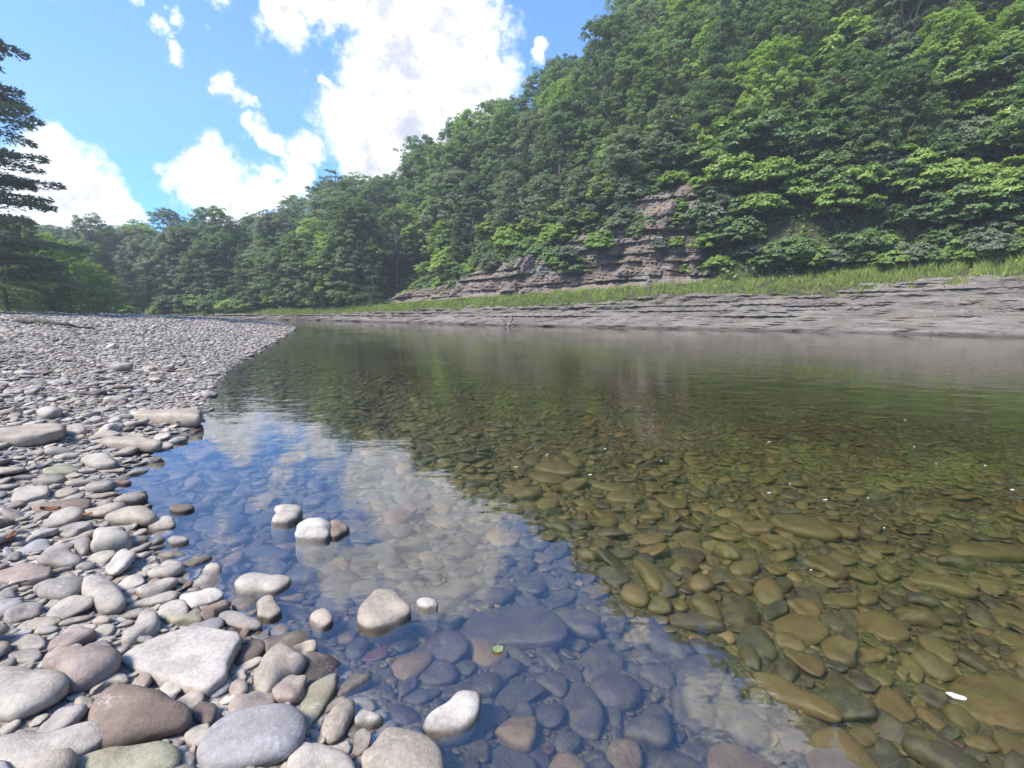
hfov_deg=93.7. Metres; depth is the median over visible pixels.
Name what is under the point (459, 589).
submerged stone
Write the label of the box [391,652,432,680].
submerged stone
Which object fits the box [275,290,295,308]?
shrub
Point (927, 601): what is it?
submerged stone
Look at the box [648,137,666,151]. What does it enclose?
shrub
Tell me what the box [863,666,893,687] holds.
submerged stone
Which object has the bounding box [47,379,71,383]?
cobble
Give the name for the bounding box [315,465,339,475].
submerged stone
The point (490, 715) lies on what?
submerged stone
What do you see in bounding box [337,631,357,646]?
submerged stone
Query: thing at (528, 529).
submerged stone
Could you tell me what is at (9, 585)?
twig
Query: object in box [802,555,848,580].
submerged stone
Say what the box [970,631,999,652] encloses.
submerged stone
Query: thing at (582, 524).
submerged stone
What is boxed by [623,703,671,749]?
submerged stone
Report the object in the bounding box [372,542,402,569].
submerged stone
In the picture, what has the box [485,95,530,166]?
broadleaf tree
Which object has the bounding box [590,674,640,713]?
submerged stone
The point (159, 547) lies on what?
cobble
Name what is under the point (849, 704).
submerged stone
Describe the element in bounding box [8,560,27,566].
cobble
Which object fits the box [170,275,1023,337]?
rock ledge
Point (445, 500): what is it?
submerged stone
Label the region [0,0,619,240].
sky
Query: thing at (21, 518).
cobble
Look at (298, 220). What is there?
broadleaf tree
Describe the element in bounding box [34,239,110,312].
broadleaf tree
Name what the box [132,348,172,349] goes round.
twig
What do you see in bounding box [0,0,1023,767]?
ground
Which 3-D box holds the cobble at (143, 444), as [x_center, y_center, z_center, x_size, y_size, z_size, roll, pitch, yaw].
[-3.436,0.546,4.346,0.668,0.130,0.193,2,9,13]
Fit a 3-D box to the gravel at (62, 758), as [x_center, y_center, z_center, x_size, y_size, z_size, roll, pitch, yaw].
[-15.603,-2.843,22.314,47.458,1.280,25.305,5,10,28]
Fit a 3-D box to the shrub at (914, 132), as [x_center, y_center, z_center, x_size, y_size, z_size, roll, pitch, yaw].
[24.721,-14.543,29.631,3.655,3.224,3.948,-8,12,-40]
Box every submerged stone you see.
[147,488,169,497]
[164,498,188,506]
[166,466,192,475]
[168,462,188,467]
[184,476,202,486]
[185,446,216,460]
[191,514,247,532]
[193,501,212,514]
[207,471,240,484]
[208,485,235,493]
[212,534,252,546]
[214,505,244,514]
[220,551,244,566]
[221,460,253,470]
[229,574,241,581]
[232,427,248,436]
[238,544,291,562]
[239,449,265,455]
[248,512,274,526]
[254,556,289,574]
[257,491,279,507]
[262,458,293,466]
[276,542,295,552]
[282,604,312,620]
[284,567,323,586]
[296,562,319,567]
[297,450,329,461]
[297,495,325,508]
[306,478,326,492]
[313,513,329,520]
[314,587,354,613]
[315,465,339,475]
[316,564,340,577]
[317,643,328,652]
[318,570,360,595]
[320,497,358,514]
[327,556,349,569]
[330,442,351,454]
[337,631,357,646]
[341,503,371,521]
[342,519,365,532]
[345,637,368,659]
[346,614,361,631]
[348,605,359,615]
[349,557,377,569]
[350,526,389,543]
[350,580,391,605]
[354,568,378,579]
[360,447,384,457]
[360,471,383,480]
[361,647,387,661]
[362,456,385,466]
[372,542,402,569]
[377,667,393,677]
[381,524,413,537]
[382,504,417,524]
[384,567,418,581]
[387,502,406,508]
[388,537,429,550]
[389,704,421,724]
[391,639,416,652]
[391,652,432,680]
[393,490,414,504]
[398,676,416,696]
[402,590,418,601]
[407,578,474,603]
[407,593,453,622]
[407,688,441,704]
[417,629,468,664]
[418,567,440,582]
[418,659,457,686]
[421,558,443,570]
[422,527,446,540]
[427,514,459,529]
[428,475,447,484]
[430,497,453,508]
[438,614,462,631]
[438,686,456,699]
[441,479,464,489]
[444,539,472,560]
[444,564,476,577]
[450,585,516,610]
[453,533,478,546]
[454,605,477,621]
[454,659,475,676]
[454,671,502,698]
[459,605,567,650]
[462,523,493,535]
[464,479,492,487]
[466,514,487,523]
[466,638,507,667]
[470,738,488,762]
[473,561,484,573]
[473,580,482,590]
[478,703,507,726]
[483,527,521,546]
[483,562,499,584]
[485,511,503,521]
[488,658,520,681]
[489,552,509,557]
[491,746,536,767]
[494,715,538,752]
[496,681,545,712]
[500,503,523,514]
[502,482,526,488]
[503,486,543,500]
[507,646,533,667]
[508,549,534,561]
[509,522,538,536]
[512,701,533,716]
[515,537,549,551]
[515,575,544,595]
[515,589,541,605]
[517,557,535,574]
[528,472,567,484]
[533,703,564,728]
[534,461,578,478]
[534,534,556,540]
[535,670,567,698]
[536,496,559,509]
[536,647,562,669]
[543,508,562,515]
[544,540,567,560]
[544,578,569,590]
[544,588,576,607]
[545,521,571,533]
[551,609,600,641]
[552,731,581,753]
[556,662,582,683]
[558,560,577,573]
[562,477,587,492]
[563,638,587,652]
[564,519,590,529]
[565,681,603,740]
[577,548,598,561]
[578,646,623,680]
[580,584,610,599]
[585,482,633,494]
[585,750,603,762]
[588,516,618,527]
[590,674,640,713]
[593,509,615,519]
[595,638,610,646]
[596,526,624,537]
[597,548,625,568]
[597,566,628,586]
[599,600,625,638]
[605,600,635,618]
[605,739,642,767]
[607,490,638,504]
[607,707,621,729]
[609,546,638,559]
[609,638,632,651]
[620,583,648,607]
[620,670,650,690]
[623,658,641,673]
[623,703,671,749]
[631,649,662,664]
[632,552,653,563]
[632,559,670,592]
[633,532,666,545]
[634,615,662,634]
[638,543,667,556]
[638,662,675,689]
[639,511,663,520]
[642,627,696,659]
[644,484,666,493]
[647,596,671,614]
[650,563,665,571]
[655,494,687,509]
[658,523,679,533]
[664,611,725,633]
[667,547,705,565]
[669,682,714,733]
[670,558,698,573]
[672,531,701,547]
[673,599,688,611]
[673,654,726,700]
[680,742,707,763]
[689,575,714,592]
[689,638,740,663]
[690,592,722,620]
[692,728,725,745]
[694,484,708,492]
[706,554,719,566]
[707,567,737,582]
[708,517,730,525]
[710,530,743,542]
[713,542,739,560]
[715,697,768,751]
[719,593,760,625]
[719,679,742,700]
[728,558,759,576]
[729,580,753,595]
[731,510,747,525]
[735,575,758,584]
[736,625,776,660]
[740,520,774,536]
[740,645,760,670]
[748,687,772,709]
[753,577,784,605]
[754,671,842,723]
[757,625,773,639]
[758,533,795,550]
[762,600,788,620]
[766,549,795,561]
[770,514,840,542]
[771,613,829,646]
[772,506,802,513]
[772,631,805,651]
[774,659,797,682]
[775,724,818,754]
[776,578,793,593]
[782,647,825,676]
[787,597,821,619]
[791,753,808,767]
[793,586,824,609]
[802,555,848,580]
[803,727,879,767]
[808,719,829,728]
[809,577,839,588]
[818,684,877,721]
[820,611,851,632]
[820,634,858,668]
[821,593,860,608]
[823,659,847,672]
[826,670,860,694]
[827,523,859,540]
[827,551,858,564]
[839,610,857,627]
[843,626,858,647]
[848,673,880,692]
[848,726,876,747]
[849,571,876,583]
[855,611,910,643]
[856,606,874,612]
[857,592,878,605]
[857,647,886,662]
[858,522,882,536]
[861,545,895,554]
[861,637,892,654]
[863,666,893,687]
[870,708,908,743]
[871,738,911,767]
[873,501,892,511]
[873,689,915,723]
[875,562,900,581]
[875,589,907,607]
[893,607,943,628]
[899,653,923,682]
[901,734,988,767]
[905,592,940,608]
[907,539,944,550]
[907,728,943,742]
[908,573,978,598]
[910,650,956,682]
[911,683,947,712]
[912,506,943,514]
[914,706,946,730]
[917,633,957,665]
[920,513,940,522]
[920,563,950,575]
[924,677,948,691]
[926,629,966,641]
[929,607,961,625]
[936,554,976,569]
[942,702,979,733]
[948,542,1023,562]
[948,675,1023,731]
[954,646,992,674]
[963,734,999,752]
[963,752,979,761]
[964,605,999,629]
[967,574,1008,594]
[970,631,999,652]
[985,668,1023,701]
[987,607,1023,628]
[991,631,1023,646]
[991,729,1023,755]
[1007,513,1023,522]
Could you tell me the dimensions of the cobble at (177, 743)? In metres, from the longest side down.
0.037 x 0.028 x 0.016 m
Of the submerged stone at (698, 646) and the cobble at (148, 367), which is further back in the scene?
the cobble at (148, 367)
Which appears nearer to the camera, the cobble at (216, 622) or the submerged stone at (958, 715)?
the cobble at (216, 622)
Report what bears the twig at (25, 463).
on the cobble at (8, 470)
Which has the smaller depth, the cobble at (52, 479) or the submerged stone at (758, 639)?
the submerged stone at (758, 639)
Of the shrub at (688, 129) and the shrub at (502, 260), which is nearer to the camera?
the shrub at (688, 129)
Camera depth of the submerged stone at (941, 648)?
2.67 m
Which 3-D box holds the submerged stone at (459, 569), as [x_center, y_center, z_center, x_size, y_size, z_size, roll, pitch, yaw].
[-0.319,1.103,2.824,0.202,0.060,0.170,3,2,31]
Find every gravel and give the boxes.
[0,311,377,767]
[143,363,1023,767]
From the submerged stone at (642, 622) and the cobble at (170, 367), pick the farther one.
the cobble at (170, 367)
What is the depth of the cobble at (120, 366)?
8.24 m
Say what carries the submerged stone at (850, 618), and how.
on the ground at (924, 410)
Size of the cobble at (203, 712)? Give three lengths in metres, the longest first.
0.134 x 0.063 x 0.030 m
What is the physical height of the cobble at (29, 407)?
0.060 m
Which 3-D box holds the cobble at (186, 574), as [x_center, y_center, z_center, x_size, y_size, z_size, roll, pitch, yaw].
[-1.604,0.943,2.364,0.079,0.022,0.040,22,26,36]
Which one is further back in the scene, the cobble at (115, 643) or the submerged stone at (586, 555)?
the submerged stone at (586, 555)
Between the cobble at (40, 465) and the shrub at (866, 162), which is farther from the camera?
the shrub at (866, 162)
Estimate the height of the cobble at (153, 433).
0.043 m
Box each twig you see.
[0,580,30,590]
[23,458,34,466]
[38,391,78,393]
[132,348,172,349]
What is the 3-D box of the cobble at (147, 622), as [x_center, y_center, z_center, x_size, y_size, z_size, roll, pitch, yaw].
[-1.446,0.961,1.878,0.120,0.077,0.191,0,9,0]
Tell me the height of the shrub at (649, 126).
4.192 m
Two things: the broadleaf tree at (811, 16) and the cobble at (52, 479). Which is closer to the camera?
the cobble at (52, 479)
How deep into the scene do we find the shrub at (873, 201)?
29.39 m
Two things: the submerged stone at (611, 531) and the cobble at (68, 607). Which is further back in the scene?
the submerged stone at (611, 531)
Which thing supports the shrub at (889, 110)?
on the ground at (924, 410)
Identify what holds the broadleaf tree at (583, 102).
on the ground at (924, 410)
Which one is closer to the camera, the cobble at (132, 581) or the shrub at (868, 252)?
the cobble at (132, 581)
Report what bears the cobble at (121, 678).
on the ground at (924, 410)
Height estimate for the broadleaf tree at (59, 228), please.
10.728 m
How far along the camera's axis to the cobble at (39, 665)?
1.63 m
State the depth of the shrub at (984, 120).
26.95 m
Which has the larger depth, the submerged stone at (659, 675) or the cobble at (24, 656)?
the submerged stone at (659, 675)
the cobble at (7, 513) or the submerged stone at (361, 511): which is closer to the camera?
the cobble at (7, 513)
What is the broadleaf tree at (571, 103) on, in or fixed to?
on the ground at (924, 410)
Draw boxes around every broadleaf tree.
[0,222,75,311]
[1,231,92,312]
[15,235,98,308]
[33,223,67,253]
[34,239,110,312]
[39,224,74,239]
[60,229,111,278]
[62,212,132,284]
[64,259,123,313]
[64,261,112,312]
[70,239,124,298]
[79,272,132,313]
[90,225,136,284]
[91,251,145,302]
[109,225,161,295]
[113,233,172,304]
[114,223,164,287]
[118,218,158,255]
[131,227,212,295]
[144,207,192,242]
[144,229,182,291]
[153,225,212,293]
[170,219,188,227]
[172,239,234,300]
[175,205,248,286]
[175,242,225,293]
[183,222,206,266]
[185,218,208,237]
[193,231,245,291]
[207,220,257,294]
[213,241,252,296]
[215,229,262,285]
[233,253,271,293]
[238,212,271,253]
[239,207,306,307]
[243,226,303,307]
[247,218,288,276]
[262,230,317,308]
[271,201,315,266]
[276,194,311,231]
[276,216,317,273]
[279,216,345,306]
[280,239,349,306]
[292,187,362,278]
[298,180,334,247]
[302,234,361,306]
[305,231,348,305]
[310,183,370,259]
[313,195,394,305]
[316,190,396,298]
[329,175,368,218]
[338,171,385,224]
[338,217,395,286]
[356,173,405,258]
[356,180,396,264]
[371,171,405,232]
[372,206,426,288]
[377,200,425,264]
[386,153,444,241]
[389,192,435,265]
[390,134,444,202]
[397,144,447,231]
[399,195,458,261]
[413,139,479,231]
[417,166,483,244]
[426,218,459,267]
[427,170,494,242]
[428,116,481,166]
[437,129,495,200]
[440,108,492,171]
[448,169,499,246]
[457,130,505,210]
[471,97,507,136]
[477,102,528,191]
[481,155,538,215]
[483,170,536,238]
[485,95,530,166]
[487,121,539,195]
[508,106,551,176]
[510,108,557,203]
[515,170,564,234]
[517,66,556,120]
[529,89,603,200]
[530,106,590,190]
[535,53,584,103]
[536,71,597,157]
[540,57,584,115]
[554,97,603,184]
[554,164,606,234]
[565,10,643,137]
[565,114,617,182]
[576,40,613,107]
[581,54,626,139]
[585,125,659,215]
[598,32,675,132]
[600,0,633,53]
[612,0,639,40]
[613,0,669,93]
[616,66,675,149]
[621,0,667,58]
[627,0,698,66]
[637,94,699,177]
[648,0,719,94]
[649,4,724,104]
[658,0,710,67]
[677,12,752,123]
[686,180,738,258]
[688,0,759,77]
[709,56,761,125]
[735,0,803,81]
[735,34,810,135]
[740,0,835,99]
[747,0,827,49]
[762,0,842,49]
[798,0,866,37]
[800,5,886,82]
[801,0,900,51]
[805,42,887,139]
[845,62,961,211]
[853,0,967,78]
[878,0,972,52]
[904,4,1003,121]
[958,0,1023,100]
[959,0,1022,34]
[992,71,1023,155]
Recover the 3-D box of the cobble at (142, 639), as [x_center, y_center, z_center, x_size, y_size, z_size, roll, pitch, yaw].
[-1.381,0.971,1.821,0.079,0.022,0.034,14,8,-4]
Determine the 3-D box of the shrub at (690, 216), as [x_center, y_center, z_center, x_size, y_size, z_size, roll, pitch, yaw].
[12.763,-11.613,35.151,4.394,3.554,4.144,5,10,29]
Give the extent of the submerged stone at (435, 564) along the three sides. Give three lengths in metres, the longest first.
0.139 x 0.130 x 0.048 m
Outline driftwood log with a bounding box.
[13,317,94,328]
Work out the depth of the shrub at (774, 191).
32.22 m
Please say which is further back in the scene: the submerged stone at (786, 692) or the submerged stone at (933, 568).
the submerged stone at (933, 568)
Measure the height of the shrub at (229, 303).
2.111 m
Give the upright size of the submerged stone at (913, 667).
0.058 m
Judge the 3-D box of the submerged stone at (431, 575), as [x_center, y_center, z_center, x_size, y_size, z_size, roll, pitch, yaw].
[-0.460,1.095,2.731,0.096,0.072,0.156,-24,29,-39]
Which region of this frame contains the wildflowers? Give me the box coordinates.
[438,242,1016,304]
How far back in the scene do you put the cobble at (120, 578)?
2.26 m
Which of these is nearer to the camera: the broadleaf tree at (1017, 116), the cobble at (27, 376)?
the cobble at (27, 376)
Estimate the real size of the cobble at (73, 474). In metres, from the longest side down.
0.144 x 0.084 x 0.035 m
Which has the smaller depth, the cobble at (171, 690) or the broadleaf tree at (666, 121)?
the cobble at (171, 690)
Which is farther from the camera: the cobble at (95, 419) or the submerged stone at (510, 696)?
the cobble at (95, 419)
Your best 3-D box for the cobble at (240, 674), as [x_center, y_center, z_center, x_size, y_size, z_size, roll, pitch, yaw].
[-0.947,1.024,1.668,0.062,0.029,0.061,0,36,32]
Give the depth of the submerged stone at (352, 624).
2.09 m
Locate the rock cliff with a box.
[340,182,716,306]
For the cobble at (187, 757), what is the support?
on the ground at (924, 410)
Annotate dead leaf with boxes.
[6,530,16,539]
[39,506,60,510]
[79,512,91,515]
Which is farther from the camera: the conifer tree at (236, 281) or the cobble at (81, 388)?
the conifer tree at (236, 281)
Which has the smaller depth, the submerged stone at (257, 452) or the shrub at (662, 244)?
the submerged stone at (257, 452)
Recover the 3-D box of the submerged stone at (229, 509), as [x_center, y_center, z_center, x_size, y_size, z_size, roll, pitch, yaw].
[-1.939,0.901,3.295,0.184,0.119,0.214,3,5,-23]
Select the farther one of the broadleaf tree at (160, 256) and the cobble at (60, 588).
the broadleaf tree at (160, 256)
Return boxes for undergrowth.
[0,0,1023,310]
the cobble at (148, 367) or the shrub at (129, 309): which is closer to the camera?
the cobble at (148, 367)
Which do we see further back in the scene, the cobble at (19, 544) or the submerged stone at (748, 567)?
the submerged stone at (748, 567)
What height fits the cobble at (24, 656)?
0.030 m
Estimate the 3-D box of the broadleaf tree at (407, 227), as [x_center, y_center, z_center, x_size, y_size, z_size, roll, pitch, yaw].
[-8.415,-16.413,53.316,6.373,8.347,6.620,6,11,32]
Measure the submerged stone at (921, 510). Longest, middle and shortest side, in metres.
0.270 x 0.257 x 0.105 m
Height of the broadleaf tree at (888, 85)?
8.776 m
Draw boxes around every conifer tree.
[0,38,94,290]
[0,226,51,311]
[0,228,71,312]
[110,249,145,308]
[132,251,164,308]
[152,249,189,309]
[222,240,260,307]
[352,236,390,306]
[438,224,464,280]
[637,98,652,152]
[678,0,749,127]
[724,0,755,42]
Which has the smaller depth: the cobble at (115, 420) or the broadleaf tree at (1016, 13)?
the cobble at (115, 420)
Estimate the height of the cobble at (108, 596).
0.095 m
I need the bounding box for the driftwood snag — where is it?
[499,315,518,326]
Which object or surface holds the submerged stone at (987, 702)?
on the ground at (924, 410)
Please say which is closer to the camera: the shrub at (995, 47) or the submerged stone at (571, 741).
the submerged stone at (571, 741)
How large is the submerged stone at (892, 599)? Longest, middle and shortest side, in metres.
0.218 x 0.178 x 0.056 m
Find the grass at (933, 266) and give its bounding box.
[76,228,1023,314]
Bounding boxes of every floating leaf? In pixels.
[493,645,502,652]
[945,692,966,699]
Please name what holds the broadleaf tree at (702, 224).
on the ground at (924, 410)
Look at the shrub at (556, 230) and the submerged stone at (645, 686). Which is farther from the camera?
the shrub at (556, 230)
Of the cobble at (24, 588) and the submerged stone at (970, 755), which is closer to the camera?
the submerged stone at (970, 755)
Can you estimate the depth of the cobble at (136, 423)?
4.99 m
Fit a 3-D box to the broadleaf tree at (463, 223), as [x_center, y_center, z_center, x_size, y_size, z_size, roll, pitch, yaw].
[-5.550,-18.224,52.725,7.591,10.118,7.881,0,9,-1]
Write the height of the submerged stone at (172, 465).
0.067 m
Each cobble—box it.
[0,386,6,392]
[0,408,22,412]
[0,442,8,448]
[0,458,13,464]
[0,467,24,474]
[0,477,11,484]
[0,484,20,490]
[0,491,7,497]
[0,499,10,504]
[0,506,22,518]
[0,518,14,528]
[0,525,15,532]
[0,531,16,544]
[0,564,9,569]
[0,589,15,598]
[0,597,24,618]
[0,657,16,665]
[0,666,69,721]
[0,719,21,735]
[0,720,102,767]
[3,389,23,394]
[3,602,42,623]
[5,529,27,533]
[5,581,19,591]
[6,500,25,508]
[6,551,21,560]
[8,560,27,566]
[8,648,41,663]
[10,475,34,480]
[10,634,45,650]
[11,542,29,545]
[13,455,25,458]
[13,463,32,466]
[14,370,34,374]
[14,397,24,399]
[15,516,30,521]
[15,628,32,636]
[16,539,50,553]
[17,375,33,377]
[17,616,61,631]
[18,586,33,591]
[19,523,38,528]
[20,405,38,410]
[20,660,35,668]
[21,386,44,389]
[23,388,39,394]
[23,421,42,424]
[23,466,35,471]
[23,499,46,507]
[25,528,58,541]
[27,555,39,560]
[29,378,46,384]
[29,713,48,726]
[30,460,53,469]
[30,511,50,520]
[31,449,44,455]
[33,576,82,600]
[34,626,58,634]
[36,406,62,418]
[36,474,67,484]
[37,548,82,567]
[37,661,42,668]
[38,703,88,731]
[39,598,47,603]
[42,463,78,475]
[42,506,83,527]
[42,645,121,694]
[43,543,73,551]
[43,600,59,610]
[44,446,74,455]
[46,397,57,401]
[46,595,93,620]
[46,626,96,652]
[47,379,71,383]
[49,484,61,489]
[51,487,79,497]
[52,459,63,463]
[52,567,72,574]
[53,452,81,459]
[53,643,81,649]
[54,702,73,711]
[56,521,93,537]
[56,573,75,577]
[58,615,93,626]
[59,400,74,404]
[59,406,71,410]
[60,529,94,542]
[61,493,84,499]
[62,624,97,633]
[64,479,94,486]
[65,424,87,435]
[65,472,82,477]
[66,692,84,700]
[68,537,90,555]
[74,696,94,709]
[75,387,88,390]
[75,561,95,569]
[76,390,106,395]
[76,741,180,767]
[78,468,96,473]
[79,452,92,457]
[80,411,100,417]
[80,575,126,614]
[81,453,116,469]
[81,502,126,519]
[83,416,102,423]
[83,480,117,492]
[83,492,116,498]
[85,444,103,450]
[85,640,111,646]
[86,382,99,386]
[87,550,115,562]
[88,430,120,439]
[88,684,192,749]
[89,422,108,426]
[89,673,128,695]
[90,526,132,552]
[91,499,112,507]
[92,616,110,624]
[94,406,110,411]
[94,522,109,527]
[94,624,114,638]
[94,636,115,643]
[98,380,115,383]
[98,436,162,451]
[99,423,119,430]
[103,395,127,402]
[104,505,157,527]
[105,548,135,575]
[107,417,121,422]
[110,362,132,370]
[111,414,133,419]
[111,447,138,456]
[111,640,121,646]
[112,385,133,388]
[113,490,147,504]
[113,574,129,582]
[114,479,131,487]
[116,574,144,590]
[117,644,130,654]
[118,620,133,626]
[121,608,143,618]
[121,609,160,645]
[122,433,145,436]
[123,418,149,426]
[124,523,137,532]
[124,587,136,593]
[124,591,177,611]
[126,469,147,477]
[126,595,138,604]
[127,671,138,677]
[129,542,151,552]
[132,388,146,392]
[132,529,147,536]
[132,535,148,545]
[132,672,151,687]
[136,577,178,598]
[137,551,151,558]
[137,635,153,642]
[138,569,149,578]
[141,365,155,369]
[141,456,160,463]
[142,563,159,570]
[145,431,158,434]
[147,604,160,610]
[148,387,163,392]
[148,515,175,532]
[148,545,167,549]
[148,560,184,578]
[149,378,163,381]
[149,537,165,545]
[151,530,173,538]
[154,432,170,439]
[156,443,173,451]
[157,550,185,558]
[158,599,188,620]
[160,682,181,698]
[162,364,174,369]
[164,613,202,625]
[167,536,188,549]
[169,436,187,444]
[169,504,194,521]
[172,739,183,747]
[175,580,192,591]
[176,578,188,584]
[177,588,223,609]
[177,691,204,708]
[180,751,194,765]
[181,571,190,578]
[182,555,211,570]
[184,723,209,747]
[188,586,202,591]
[189,608,201,613]
[189,617,223,628]
[189,745,195,755]
[190,563,223,588]
[191,701,217,725]
[196,703,306,767]
[200,600,229,620]
[202,391,218,397]
[209,679,231,697]
[214,584,226,591]
[217,610,262,631]
[219,694,236,704]
[224,595,236,603]
[228,691,275,712]
[229,657,262,675]
[229,679,247,694]
[231,596,257,611]
[231,669,247,681]
[234,572,290,599]
[234,639,264,665]
[239,628,249,640]
[245,609,256,615]
[254,642,306,693]
[256,595,281,624]
[256,630,269,638]
[261,630,310,652]
[270,623,289,635]
[271,504,302,543]
[272,674,307,704]
[287,741,354,767]
[292,639,316,654]
[295,517,330,563]
[299,673,338,729]
[302,651,340,680]
[309,608,332,639]
[310,735,325,743]
[315,719,321,730]
[320,698,354,744]
[323,696,345,712]
[330,519,349,560]
[333,741,350,753]
[335,672,371,696]
[347,724,360,739]
[352,728,371,755]
[354,697,375,710]
[354,709,382,729]
[357,589,410,644]
[361,727,444,767]
[374,709,387,721]
[378,720,397,734]
[416,597,438,635]
[423,690,480,746]
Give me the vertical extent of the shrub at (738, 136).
5.393 m
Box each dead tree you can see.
[389,226,415,289]
[463,204,481,240]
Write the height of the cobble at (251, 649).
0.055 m
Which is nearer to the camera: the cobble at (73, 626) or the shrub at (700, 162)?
the cobble at (73, 626)
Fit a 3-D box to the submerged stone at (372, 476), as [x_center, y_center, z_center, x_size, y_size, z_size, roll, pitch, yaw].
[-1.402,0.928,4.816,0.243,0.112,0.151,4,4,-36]
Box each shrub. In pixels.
[112,305,135,313]
[132,307,142,313]
[144,306,169,313]
[151,295,186,313]
[167,294,196,311]
[180,294,207,311]
[196,300,220,314]
[205,287,232,309]
[214,298,253,312]
[231,289,260,310]
[250,293,274,308]
[257,288,282,308]
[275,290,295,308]
[283,289,308,308]
[296,295,324,307]
[317,301,333,307]
[334,288,360,305]
[387,288,397,295]
[409,274,434,290]
[413,261,444,274]
[429,276,447,290]
[430,246,467,278]
[437,234,474,252]
[444,279,459,288]
[447,276,462,288]
[451,265,472,279]
[457,242,476,257]
[460,258,472,268]
[461,272,474,277]
[463,264,480,272]
[467,244,498,264]
[469,258,482,269]
[473,215,505,241]
[473,231,494,242]
[475,241,493,251]
[478,253,500,272]
[489,247,510,260]
[492,222,526,251]
[493,218,526,239]
[494,197,528,220]
[496,254,509,263]
[501,243,534,254]
[505,255,517,267]
[508,248,523,259]
[512,237,542,247]
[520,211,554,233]
[522,235,553,248]
[522,245,550,256]
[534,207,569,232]
[535,248,564,266]
[538,229,551,238]
[539,241,562,249]
[540,223,579,243]
[542,252,559,259]
[548,198,585,215]
[548,257,561,269]
[550,241,561,249]
[553,245,579,262]
[553,256,592,275]
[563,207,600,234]
[568,185,586,198]
[577,211,596,226]
[579,221,602,231]
[581,170,614,196]
[581,175,618,215]
[581,226,596,233]
[583,229,616,259]
[588,134,640,172]
[600,212,613,221]
[600,232,614,238]
[601,179,643,196]
[603,216,629,230]
[607,203,621,210]
[608,199,637,212]
[612,207,641,217]
[614,164,657,191]
[624,131,649,149]
[624,214,660,238]
[629,212,643,221]
[630,166,661,187]
[634,148,687,172]
[637,177,667,196]
[640,108,684,136]
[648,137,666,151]
[652,170,691,187]
[653,238,672,255]
[662,123,714,142]
[667,192,689,200]
[667,236,683,249]
[669,203,713,228]
[670,207,688,233]
[672,142,702,167]
[673,133,728,177]
[673,162,707,179]
[674,94,709,123]
[676,198,688,217]
[678,263,705,272]
[680,141,733,172]
[682,187,747,240]
[687,224,731,261]
[688,145,768,196]
[693,128,723,145]
[702,215,767,257]
[702,254,735,267]
[709,96,789,138]
[711,178,754,197]
[715,103,795,165]
[715,144,760,160]
[720,192,778,217]
[726,227,753,242]
[727,190,797,225]
[730,243,766,258]
[731,158,804,191]
[739,71,825,101]
[743,105,832,182]
[745,246,789,276]
[748,93,784,107]
[752,148,814,199]
[754,234,823,270]
[757,189,786,210]
[758,148,784,162]
[763,137,840,160]
[764,250,799,269]
[774,107,850,172]
[776,169,826,215]
[781,92,857,120]
[783,66,821,83]
[785,246,819,267]
[788,145,854,175]
[792,245,841,272]
[794,156,866,223]
[797,85,864,107]
[806,170,889,233]
[808,74,843,88]
[808,193,846,206]
[813,154,851,173]
[816,243,852,268]
[822,74,916,119]
[822,117,914,152]
[822,157,906,199]
[823,144,875,167]
[826,228,898,257]
[834,246,865,268]
[837,39,877,74]
[841,242,882,269]
[847,38,952,89]
[850,109,928,153]
[851,103,903,125]
[855,155,932,201]
[856,140,909,193]
[864,234,904,253]
[865,248,916,266]
[873,139,949,201]
[879,190,971,239]
[882,242,939,267]
[887,151,972,211]
[893,54,987,116]
[894,118,952,152]
[894,157,997,196]
[896,247,956,264]
[909,131,998,158]
[914,217,975,247]
[922,118,983,141]
[927,179,1023,235]
[930,9,1000,57]
[930,162,1022,222]
[931,235,979,254]
[932,114,998,159]
[936,124,1014,159]
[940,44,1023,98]
[946,95,1006,121]
[948,244,998,263]
[954,126,1023,164]
[954,173,1023,212]
[956,121,1023,163]
[958,221,1022,262]
[971,97,1023,155]
[977,23,1023,57]
[980,83,1023,115]
[985,154,1023,228]
[989,200,1023,225]
[989,235,1023,254]
[989,235,1023,255]
[1000,160,1023,172]
[1010,225,1023,242]
[1014,101,1023,119]
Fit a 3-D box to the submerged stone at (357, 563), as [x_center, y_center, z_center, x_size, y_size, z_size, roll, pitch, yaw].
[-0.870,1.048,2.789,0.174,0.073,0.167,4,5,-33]
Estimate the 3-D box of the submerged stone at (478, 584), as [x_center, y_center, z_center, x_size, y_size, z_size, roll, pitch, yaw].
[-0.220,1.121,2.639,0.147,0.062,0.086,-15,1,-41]
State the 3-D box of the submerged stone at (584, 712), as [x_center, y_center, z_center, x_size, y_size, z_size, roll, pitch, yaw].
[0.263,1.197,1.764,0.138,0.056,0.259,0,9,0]
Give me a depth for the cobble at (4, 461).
3.67 m
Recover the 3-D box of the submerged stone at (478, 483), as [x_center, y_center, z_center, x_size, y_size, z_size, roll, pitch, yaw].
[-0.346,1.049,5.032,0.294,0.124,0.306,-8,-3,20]
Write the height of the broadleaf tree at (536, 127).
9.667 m
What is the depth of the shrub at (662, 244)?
34.15 m
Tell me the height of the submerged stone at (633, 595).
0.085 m
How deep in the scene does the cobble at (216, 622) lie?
1.94 m
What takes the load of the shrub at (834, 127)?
on the ground at (924, 410)
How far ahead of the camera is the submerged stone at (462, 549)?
3.10 m
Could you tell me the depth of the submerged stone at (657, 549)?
3.52 m
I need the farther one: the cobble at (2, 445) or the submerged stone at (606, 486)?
the submerged stone at (606, 486)
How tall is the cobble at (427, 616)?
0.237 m
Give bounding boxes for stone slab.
[0,423,66,446]
[0,563,52,585]
[10,486,49,503]
[30,498,91,513]
[98,468,124,472]
[121,624,241,697]
[130,408,202,426]
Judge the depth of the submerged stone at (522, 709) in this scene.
1.69 m

